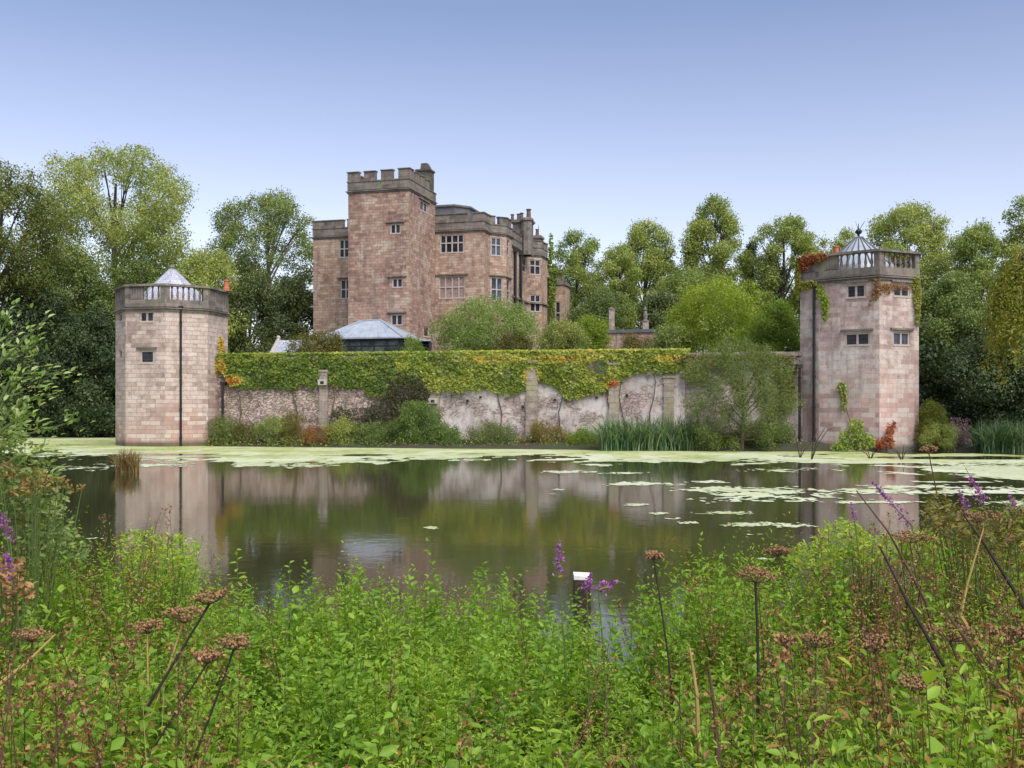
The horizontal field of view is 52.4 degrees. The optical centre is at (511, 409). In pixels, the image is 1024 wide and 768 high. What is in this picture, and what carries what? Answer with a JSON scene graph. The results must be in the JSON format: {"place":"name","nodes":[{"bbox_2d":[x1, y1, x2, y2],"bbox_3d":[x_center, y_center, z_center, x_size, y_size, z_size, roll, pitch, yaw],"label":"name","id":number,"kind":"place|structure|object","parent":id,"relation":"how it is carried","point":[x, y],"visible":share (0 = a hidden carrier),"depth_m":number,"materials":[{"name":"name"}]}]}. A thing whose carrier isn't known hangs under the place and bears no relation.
{"place":"outdoors","nodes":[
{"label":"outdoors","id":0,"kind":"place"},
{"bbox_2d":[4,407,976,451],"bbox_3d":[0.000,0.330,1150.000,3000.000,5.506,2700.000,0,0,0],"label":"ground","id":1,"kind":"structure","parent":0,"point":[822,446],"depth_m":61.46,"materials":[{"name":"green plant"}]},
{"bbox_2d":[0,556,35,717],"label":"dock plant","id":2,"kind":"object","parent":1,"relation":"on","point":[4,583],"visible":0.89,"depth_m":4.22,"materials":[{"name":"brown plant"}]},
{"bbox_2d":[11,625,55,732],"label":"dead hogweed","id":3,"kind":"object","parent":1,"relation":"on","point":[29,635],"visible":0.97,"depth_m":3.30,"materials":[{"name":"brown plant"}]},
{"bbox_2d":[0,158,77,437],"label":"oak tree","id":4,"kind":"object","parent":1,"relation":"on","point":[17,258],"visible":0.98,"depth_m":83.79,"materials":[{"name":"green plant"}]},
{"bbox_2d":[0,459,85,701],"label":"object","id":5,"kind":"object","parent":1,"relation":"on","point":[34,538],"visible":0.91,"depth_m":5.19,"materials":[{"name":"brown plant"}]},
{"bbox_2d":[0,402,93,656],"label":"bush","id":6,"kind":"object","parent":1,"relation":"on","point":[7,482],"visible":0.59,"depth_m":5.54,"materials":[{"name":"green plant"}]},
{"bbox_2d":[0,293,94,532],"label":"sapling","id":7,"kind":"object","parent":1,"relation":"on","point":[5,355],"visible":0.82,"depth_m":5.47,"materials":[{"name":"green plant"}]},
{"bbox_2d":[0,269,102,437],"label":"tree","id":8,"kind":"object","parent":1,"relation":"on","point":[40,303],"visible":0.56,"depth_m":84.71,"materials":[{"name":"green plant"}]},
{"bbox_2d":[20,240,115,427],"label":"tree","id":9,"kind":"object","parent":1,"relation":"on","point":[63,275],"visible":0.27,"depth_m":88.51,"materials":[{"name":"green plant"}]},
{"bbox_2d":[34,305,115,437],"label":"tree","id":10,"kind":"object","parent":1,"relation":"on","point":[101,411],"visible":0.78,"depth_m":85.31,"materials":[{"name":"green plant"}]},
{"bbox_2d":[29,139,204,321],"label":"lime tree","id":11,"kind":"object","parent":1,"relation":"on","point":[147,231],"visible":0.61,"depth_m":93.85,"materials":[{"name":"green plant"}]},
{"bbox_2d":[88,253,165,413],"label":"tree","id":12,"kind":"object","parent":1,"relation":"on","point":[134,274],"visible":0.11,"depth_m":90.83,"materials":[{"name":"green plant"}]},
{"bbox_2d":[127,618,162,734],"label":"dead hogweed","id":13,"kind":"object","parent":1,"relation":"on","point":[142,626],"visible":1,"depth_m":3.30,"materials":[{"name":"plant"}]},
{"bbox_2d":[113,529,202,662],"bbox_3d":[-2.113,1.400,6.219,0.505,1.463,0.990,0,0,-19],"label":"willowherb","id":14,"kind":"object","parent":1,"relation":"on","point":[132,559],"visible":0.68,"depth_m":6.04,"materials":[{"name":"green plant"}]},
{"bbox_2d":[132,604,204,761],"bbox_3d":[-1.284,1.197,3.405,0.582,1.113,0.138,0,0,0],"label":"dead hogweed","id":15,"kind":"object","parent":1,"relation":"on","point":[179,610],"visible":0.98,"depth_m":3.40,"materials":[{"name":"plant"}]},
{"bbox_2d":[112,588,226,767],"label":"dead hogweed","id":16,"kind":"object","parent":1,"relation":"on","point":[218,595],"visible":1,"depth_m":3.20,"materials":[{"name":"brown plant"}]},
{"bbox_2d":[112,265,230,446],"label":"tower","id":17,"kind":"structure","parent":1,"relation":"on","point":[171,324],"depth_m":65.24,"materials":[{"name":"stone"}]},
{"bbox_2d":[140,646,222,767],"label":"dead hogweed","id":18,"kind":"object","parent":1,"relation":"on","point":[204,654],"visible":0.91,"depth_m":2.90,"materials":[{"name":"brown plant"}]},
{"bbox_2d":[175,245,254,352],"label":"lime tree","id":19,"kind":"object","parent":1,"relation":"on","point":[201,273],"visible":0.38,"depth_m":89.94,"materials":[{"name":"green plant"}]},
{"bbox_2d":[189,632,250,767],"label":"dead hogweed","id":20,"kind":"object","parent":1,"relation":"on","point":[238,643],"visible":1,"depth_m":3.00,"materials":[{"name":"brown plant"}]},
{"bbox_2d":[203,414,246,446],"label":"bush","id":21,"kind":"object","parent":1,"relation":"on","point":[218,428],"visible":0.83,"depth_m":65.62,"materials":[{"name":"green plant"}]},
{"bbox_2d":[221,266,291,352],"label":"tree","id":22,"kind":"object","parent":1,"relation":"on","point":[254,290],"visible":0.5,"depth_m":91.76,"materials":[{"name":"green plant"}]},
{"bbox_2d":[203,185,316,352],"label":"maple tree","id":23,"kind":"object","parent":1,"relation":"on","point":[228,236],"visible":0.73,"depth_m":106.06,"materials":[{"name":"green plant"}]},
{"bbox_2d":[248,414,299,444],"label":"bush","id":24,"kind":"object","parent":1,"relation":"on","point":[272,431],"visible":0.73,"depth_m":65.02,"materials":[{"name":"green plant"}]},
{"bbox_2d":[270,269,312,339],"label":"tree","id":25,"kind":"object","parent":1,"relation":"on","point":[298,309],"visible":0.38,"depth_m":97.70,"materials":[{"name":"green plant"}]},
{"bbox_2d":[279,409,306,444],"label":"bush","id":26,"kind":"object","parent":1,"relation":"on","point":[294,424],"visible":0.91,"depth_m":65.03,"materials":[{"name":"green plant"}]},
{"bbox_2d":[299,423,337,445],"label":"bush","id":27,"kind":"object","parent":1,"relation":"on","point":[310,432],"visible":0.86,"depth_m":64.28,"materials":[{"name":"brown plant"}]},
{"bbox_2d":[317,415,363,445],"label":"bush","id":28,"kind":"object","parent":1,"relation":"on","point":[340,429],"visible":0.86,"depth_m":64.08,"materials":[{"name":"green plant"}]},
{"bbox_2d":[352,417,398,445],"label":"bush","id":29,"kind":"object","parent":1,"relation":"on","point":[381,433],"visible":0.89,"depth_m":63.70,"materials":[{"name":"green plant"}]},
{"bbox_2d":[329,374,429,437],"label":"shrub","id":30,"kind":"object","parent":1,"relation":"on","point":[395,395],"visible":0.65,"depth_m":64.78,"materials":[{"name":"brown plant"}]},
{"bbox_2d":[388,397,446,443],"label":"bush","id":31,"kind":"object","parent":1,"relation":"on","point":[412,415],"visible":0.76,"depth_m":63.20,"materials":[{"name":"green plant"}]},
{"bbox_2d":[422,420,468,445],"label":"bush","id":32,"kind":"object","parent":1,"relation":"on","point":[449,432],"visible":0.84,"depth_m":62.61,"materials":[{"name":"green plant"}]},
{"bbox_2d":[465,419,519,445],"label":"bush","id":33,"kind":"object","parent":1,"relation":"on","point":[496,429],"visible":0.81,"depth_m":62.49,"materials":[{"name":"green plant"}]},
{"bbox_2d":[203,430,803,446],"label":"bank weeds","id":34,"kind":"object","parent":1,"relation":"on","point":[249,443],"visible":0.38,"depth_m":63.60,"materials":[{"name":"green plant"}]},
{"bbox_2d":[218,351,802,441],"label":"garden wall","id":35,"kind":"structure","parent":1,"relation":"on","point":[465,409],"depth_m":63.75,"materials":[{"name":"stone"}]},
{"bbox_2d":[215,348,689,439],"bbox_3d":[-4.200,-0.852,64.759,30.266,5.731,1.242,0,0,10],"label":"creeper","id":36,"kind":"object","parent":35,"relation":"attached to","point":[662,357],"visible":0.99,"depth_m":64.23,"materials":[{"name":"green plant"}]},
{"bbox_2d":[676,353,796,411],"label":"wall ivy","id":37,"kind":"object","parent":35,"relation":"attached to","point":[787,358],"depth_m":60.76,"materials":[{"name":"green plant"}]},
{"bbox_2d":[0,299,1020,429],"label":"undergrowth","id":38,"kind":"object","parent":1,"relation":"on","point":[929,373],"visible":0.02,"depth_m":73.26,"materials":[{"name":"green plant"}]},
{"bbox_2d":[0,492,1023,767],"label":"nettle bed","id":39,"kind":"object","parent":1,"relation":"on","point":[491,682],"visible":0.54,"depth_m":4.38,"materials":[{"name":"green plant"}]},
{"bbox_2d":[0,499,1023,767],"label":"seed stalks","id":40,"kind":"object","parent":1,"relation":"on","point":[786,659],"visible":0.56,"depth_m":3.14,"materials":[{"name":"brown plant"}]},
{"bbox_2d":[0,510,1023,767],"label":"dry weeds","id":41,"kind":"object","parent":1,"relation":"on","point":[890,722],"visible":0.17,"depth_m":3.66,"materials":[{"name":"brown plant"}]},
{"bbox_2d":[0,548,1023,767],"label":"broad leaved weeds","id":42,"kind":"object","parent":1,"relation":"on","point":[248,737],"visible":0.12,"depth_m":4.63,"materials":[{"name":"green plant"}]},
{"bbox_2d":[515,416,573,444],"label":"bush","id":43,"kind":"object","parent":1,"relation":"on","point":[536,428],"visible":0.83,"depth_m":61.89,"materials":[{"name":"green plant"}]},
{"bbox_2d":[552,525,573,743],"bbox_3d":[0.234,1.234,4.596,0.115,1.448,0.103,0,0,0],"label":"loosestrife","id":44,"kind":"object","parent":1,"relation":"on","point":[558,556],"visible":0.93,"depth_m":4.60,"materials":[{"name":"purple plant"}]},
{"bbox_2d":[562,425,599,445],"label":"bush","id":45,"kind":"object","parent":1,"relation":"on","point":[579,436],"visible":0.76,"depth_m":61.09,"materials":[{"name":"green plant"}]},
{"bbox_2d":[580,572,594,752],"bbox_3d":[0.308,1.310,4.396,0.100,1.246,0.090,0,0,0],"label":"loosestrife","id":46,"kind":"object","parent":1,"relation":"on","point":[590,576],"visible":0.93,"depth_m":4.40,"materials":[{"name":"purple plant"}]},
{"bbox_2d":[592,579,624,755],"bbox_3d":[0.397,1.310,4.306,0.137,1.222,0.094,0,0,-18],"label":"loosestrife","id":47,"kind":"object","parent":1,"relation":"on","point":[604,587],"visible":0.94,"depth_m":4.30,"materials":[{"name":"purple plant"}]},
{"bbox_2d":[578,410,725,450],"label":"iris clump","id":48,"kind":"object","parent":1,"relation":"on","point":[640,436],"visible":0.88,"depth_m":58.04,"materials":[{"name":"green plant"}]},
{"bbox_2d":[645,550,676,744],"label":"dead hogweed","id":49,"kind":"object","parent":1,"relation":"on","point":[653,555],"visible":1,"depth_m":4.00,"materials":[{"name":"brown plant"}]},
{"bbox_2d":[689,648,701,767],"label":"dead stalk","id":50,"kind":"object","parent":1,"relation":"on","point":[697,718],"visible":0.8,"depth_m":3.00,"materials":[{"name":"plant"}]},
{"bbox_2d":[676,333,804,451],"bbox_3d":[12.577,-0.402,57.638,7.134,8.014,4.288,0,0,0],"label":"willow bush","id":51,"kind":"object","parent":1,"relation":"on","point":[738,376],"visible":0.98,"depth_m":57.18,"materials":[{"name":"green plant"}]},
{"bbox_2d":[737,565,780,755],"bbox_3d":[0.833,1.198,3.603,0.175,1.323,0.145,0,0,-32],"label":"dead hogweed","id":52,"kind":"object","parent":1,"relation":"on","point":[758,571],"visible":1,"depth_m":3.60,"materials":[{"name":"brown plant"}]},
{"bbox_2d":[734,417,800,443],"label":"bush","id":53,"kind":"object","parent":1,"relation":"on","point":[789,433],"visible":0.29,"depth_m":59.30,"materials":[{"name":"green plant"}]},
{"bbox_2d":[748,210,823,351],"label":"lime tree","id":54,"kind":"object","parent":1,"relation":"on","point":[773,277],"visible":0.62,"depth_m":106.83,"materials":[{"name":"green plant"}]},
{"bbox_2d":[798,631,836,763],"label":"dead hogweed","id":55,"kind":"object","parent":1,"relation":"on","point":[818,639],"visible":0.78,"depth_m":3.20,"materials":[{"name":"brown plant"}]},
{"bbox_2d":[809,227,857,254],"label":"lime tree","id":56,"kind":"object","parent":1,"relation":"on","point":[842,239],"visible":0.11,"depth_m":98.93,"materials":[{"name":"green plant"}]},
{"bbox_2d":[830,417,875,451],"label":"vine bush","id":57,"kind":"object","parent":1,"relation":"on","point":[856,439],"visible":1,"depth_m":56.72,"materials":[{"name":"green plant"}]},
{"bbox_2d":[799,223,922,450],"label":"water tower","id":58,"kind":"structure","parent":1,"relation":"on","point":[862,350],"depth_m":58.52,"materials":[{"name":"stone"}]},
{"bbox_2d":[786,519,945,679],"bbox_3d":[2.083,1.398,6.000,1.179,1.620,0.859,0,0,0],"label":"bush","id":59,"kind":"object","parent":1,"relation":"on","point":[844,525],"visible":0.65,"depth_m":5.87,"materials":[{"name":"green plant"}]},
{"bbox_2d":[851,632,904,764],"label":"dead hogweed","id":60,"kind":"object","parent":1,"relation":"on","point":[876,641],"visible":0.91,"depth_m":3.20,"materials":[{"name":"brown plant"}]},
{"bbox_2d":[856,490,940,665],"bbox_3d":[1.740,1.121,4.400,0.573,1.560,0.015,0,0,0],"label":"dead stalk","id":61,"kind":"object","parent":1,"relation":"on","point":[914,581],"visible":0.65,"depth_m":4.40,"materials":[{"name":"brown plant"}]},
{"bbox_2d":[871,481,948,657],"bbox_3d":[2.087,1.213,5.195,0.580,1.716,0.101,0,0,0],"label":"loosestrife","id":62,"kind":"object","parent":1,"relation":"on","point":[884,496],"visible":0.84,"depth_m":5.20,"materials":[{"name":"purple plant"}]},
{"bbox_2d":[865,196,955,329],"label":"lime tree","id":63,"kind":"object","parent":1,"relation":"on","point":[899,219],"visible":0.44,"depth_m":96.50,"materials":[{"name":"green plant"}]},
{"bbox_2d":[879,546,961,746],"bbox_3d":[1.324,1.070,3.200,0.394,1.303,0.015,0,0,0],"label":"dead stalk","id":64,"kind":"object","parent":1,"relation":"on","point":[936,652],"visible":0.61,"depth_m":3.20,"materials":[{"name":"brown plant"}]},
{"bbox_2d":[897,671,945,756],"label":"dead hogweed","id":65,"kind":"object","parent":1,"relation":"on","point":[916,685],"visible":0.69,"depth_m":2.70,"materials":[{"name":"plant"}]},
{"bbox_2d":[910,399,953,450],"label":"bush","id":66,"kind":"object","parent":1,"relation":"on","point":[931,406],"visible":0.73,"depth_m":58.27,"materials":[{"name":"green plant"}]},
{"bbox_2d":[917,421,963,451],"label":"bush","id":67,"kind":"object","parent":1,"relation":"on","point":[946,440],"visible":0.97,"depth_m":57.35,"materials":[{"name":"green plant"}]},
{"bbox_2d":[923,622,989,743],"bbox_3d":[1.375,1.179,3.000,0.366,1.132,0.134,0,0,0],"label":"dead hogweed","id":68,"kind":"object","parent":1,"relation":"on","point":[950,634],"visible":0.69,"depth_m":3.00,"materials":[{"name":"brown plant"}]},
{"bbox_2d":[919,267,997,423],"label":"tree","id":69,"kind":"object","parent":1,"relation":"on","point":[955,297],"visible":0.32,"depth_m":74.24,"materials":[{"name":"green plant"}]},
{"bbox_2d":[920,492,1023,690],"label":"weed tangle","id":70,"kind":"object","parent":1,"relation":"on","point":[947,518],"visible":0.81,"depth_m":5.26,"materials":[{"name":"green plant"}]},
{"bbox_2d":[921,324,1023,436],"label":"tree","id":71,"kind":"object","parent":1,"relation":"on","point":[983,402],"visible":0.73,"depth_m":68.80,"materials":[{"name":"green plant"}]},
{"bbox_2d":[941,217,1006,346],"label":"lime tree","id":72,"kind":"object","parent":1,"relation":"on","point":[964,248],"visible":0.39,"depth_m":91.06,"materials":[{"name":"green plant"}]},
{"bbox_2d":[958,510,1016,625],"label":"dead hogweed","id":73,"kind":"object","parent":1,"relation":"on","point":[977,517],"visible":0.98,"depth_m":4.60,"materials":[{"name":"brown plant"}]},
{"bbox_2d":[976,246,1023,390],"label":"weeping tree","id":74,"kind":"object","parent":1,"relation":"on","point":[1007,312],"visible":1,"depth_m":54.63,"materials":[{"name":"green plant"}]},
{"bbox_2d":[982,194,1023,320],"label":"tree","id":75,"kind":"object","parent":1,"relation":"on","point":[1009,243],"visible":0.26,"depth_m":82.40,"materials":[{"name":"green plant"}]},
{"bbox_2d":[985,625,1023,732],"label":"dead hogweed","id":76,"kind":"object","parent":1,"relation":"on","point":[1015,631],"visible":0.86,"depth_m":2.80,"materials":[{"name":"brown plant"}]},
{"bbox_2d":[0,451,1023,708],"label":"water","id":77,"kind":"structure","parent":0,"point":[500,513],"depth_m":22.02,"materials":[{"name":"green liquid"}]},
{"bbox_2d":[100,446,150,472],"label":"sedge tussock","id":78,"kind":"object","parent":77,"relation":"on","point":[127,464],"visible":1,"depth_m":37.99,"materials":[{"name":"brown plant"}]},
{"bbox_2d":[0,437,1023,469],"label":"duckweed","id":79,"kind":"object","parent":77,"relation":"on","point":[231,451],"visible":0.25,"depth_m":55.87,"materials":[{"name":"green plant"}]},
{"bbox_2d":[2,445,1023,558],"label":"duckweed","id":80,"kind":"object","parent":77,"relation":"on","point":[1012,471],"visible":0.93,"depth_m":43.56,"materials":[{"name":"green plant"}]},
{"bbox_2d":[573,572,590,675],"bbox_3d":[0.604,2.106,9.000,0.147,1.388,0.148,0,0,0],"label":"wooden post","id":81,"kind":"object","parent":77,"relation":"in","point":[579,579],"visible":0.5,"depth_m":8.93,"materials":[{"name":"white wood"}]},
{"bbox_2d":[960,416,1023,451],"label":"reed clump","id":82,"kind":"object","parent":77,"relation":"on","point":[1007,439],"visible":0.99,"depth_m":56.50,"materials":[{"name":"green plant"}]},
{"bbox_2d":[0,0,1023,390],"label":"sky","id":83,"kind":"structure","parent":0,"point":[596,117],"materials":[{"name":"blue"}]},
{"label":"terrace","id":84,"kind":"structure","parent":0,"visible":0},
{"bbox_2d":[282,328,347,356],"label":"shrub","id":85,"kind":"object","parent":84,"relation":"on","point":[306,344],"visible":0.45,"depth_m":71.28,"materials":[{"name":"green plant"}]},
{"bbox_2d":[320,319,418,355],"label":"conservatory","id":86,"kind":"object","parent":84,"relation":"on","point":[372,335],"visible":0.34,"depth_m":79.86,"materials":[{"name":"grey glass"}]},
{"bbox_2d":[311,163,570,354],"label":"castle","id":87,"kind":"structure","parent":84,"relation":"on","point":[404,251],"depth_m":90.23,"materials":[{"name":"stone"}]},
{"bbox_2d":[440,234,463,253],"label":"window","id":88,"kind":"structure","parent":87,"relation":"in","point":[448,243],"depth_m":90.72,"materials":[{"name":"white glass"}]},
{"bbox_2d":[439,276,464,298],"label":"window","id":89,"kind":"structure","parent":87,"relation":"in","point":[450,287],"depth_m":90.72,"materials":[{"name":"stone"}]},
{"bbox_2d":[548,233,556,329],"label":"ivy","id":90,"kind":"object","parent":87,"relation":"attached to","point":[552,282],"visible":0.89,"depth_m":108.35,"materials":[{"name":"green plant"}]},
{"bbox_2d":[425,291,543,354],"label":"tree","id":91,"kind":"object","parent":84,"relation":"on","point":[479,330],"visible":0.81,"depth_m":74.57,"materials":[{"name":"green plant"}]},
{"bbox_2d":[493,330,535,353],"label":"shrub","id":92,"kind":"object","parent":84,"relation":"on","point":[511,341],"visible":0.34,"depth_m":72.73,"materials":[{"name":"green plant"}]},
{"bbox_2d":[531,318,591,353],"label":"shrub","id":93,"kind":"object","parent":84,"relation":"on","point":[556,333],"visible":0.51,"depth_m":71.33,"materials":[{"name":"green plant"}]},
{"bbox_2d":[548,227,607,320],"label":"lime tree","id":94,"kind":"object","parent":84,"relation":"on","point":[576,271],"visible":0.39,"depth_m":116.94,"materials":[{"name":"green plant"}]},
{"bbox_2d":[573,310,615,352],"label":"shrub","id":95,"kind":"object","parent":84,"relation":"on","point":[600,340],"visible":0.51,"depth_m":75.38,"materials":[{"name":"green plant"}]},
{"bbox_2d":[559,280,635,343],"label":"tree","id":96,"kind":"object","parent":84,"relation":"on","point":[604,305],"visible":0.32,"depth_m":102.79,"materials":[{"name":"green plant"}]},
{"bbox_2d":[590,243,646,328],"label":"lime tree","id":97,"kind":"object","parent":84,"relation":"on","point":[620,264],"visible":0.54,"depth_m":107.09,"materials":[{"name":"green plant"}]},
{"bbox_2d":[603,329,666,352],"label":"terrace wall","id":98,"kind":"structure","parent":84,"relation":"on","point":[617,335],"depth_m":92.40,"materials":[{"name":"stone"}]},
{"bbox_2d":[602,217,682,325],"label":"lime tree","id":99,"kind":"object","parent":84,"relation":"on","point":[655,257],"visible":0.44,"depth_m":112.62,"materials":[{"name":"green plant"}]},
{"bbox_2d":[632,288,686,335],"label":"tree","id":100,"kind":"object","parent":84,"relation":"on","point":[657,305],"visible":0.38,"depth_m":99.93,"materials":[{"name":"green plant"}]},
{"bbox_2d":[643,321,702,352],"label":"shrub","id":101,"kind":"object","parent":84,"relation":"on","point":[668,336],"visible":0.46,"depth_m":72.40,"materials":[{"name":"green plant"}]},
{"bbox_2d":[652,261,713,347],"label":"lime tree","id":102,"kind":"object","parent":84,"relation":"on","point":[682,281],"visible":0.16,"depth_m":105.00,"materials":[{"name":"green plant"}]},
{"bbox_2d":[674,192,755,344],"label":"lime tree","id":103,"kind":"object","parent":84,"relation":"on","point":[726,246],"visible":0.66,"depth_m":110.66,"materials":[{"name":"green plant"}]},
{"bbox_2d":[661,273,770,352],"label":"tree","id":104,"kind":"object","parent":84,"relation":"on","point":[719,322],"visible":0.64,"depth_m":72.52,"materials":[{"name":"green plant"}]},
{"bbox_2d":[736,295,799,351],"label":"shrub","id":105,"kind":"object","parent":84,"relation":"on","point":[784,326],"visible":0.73,"depth_m":66.90,"materials":[{"name":"green plant"}]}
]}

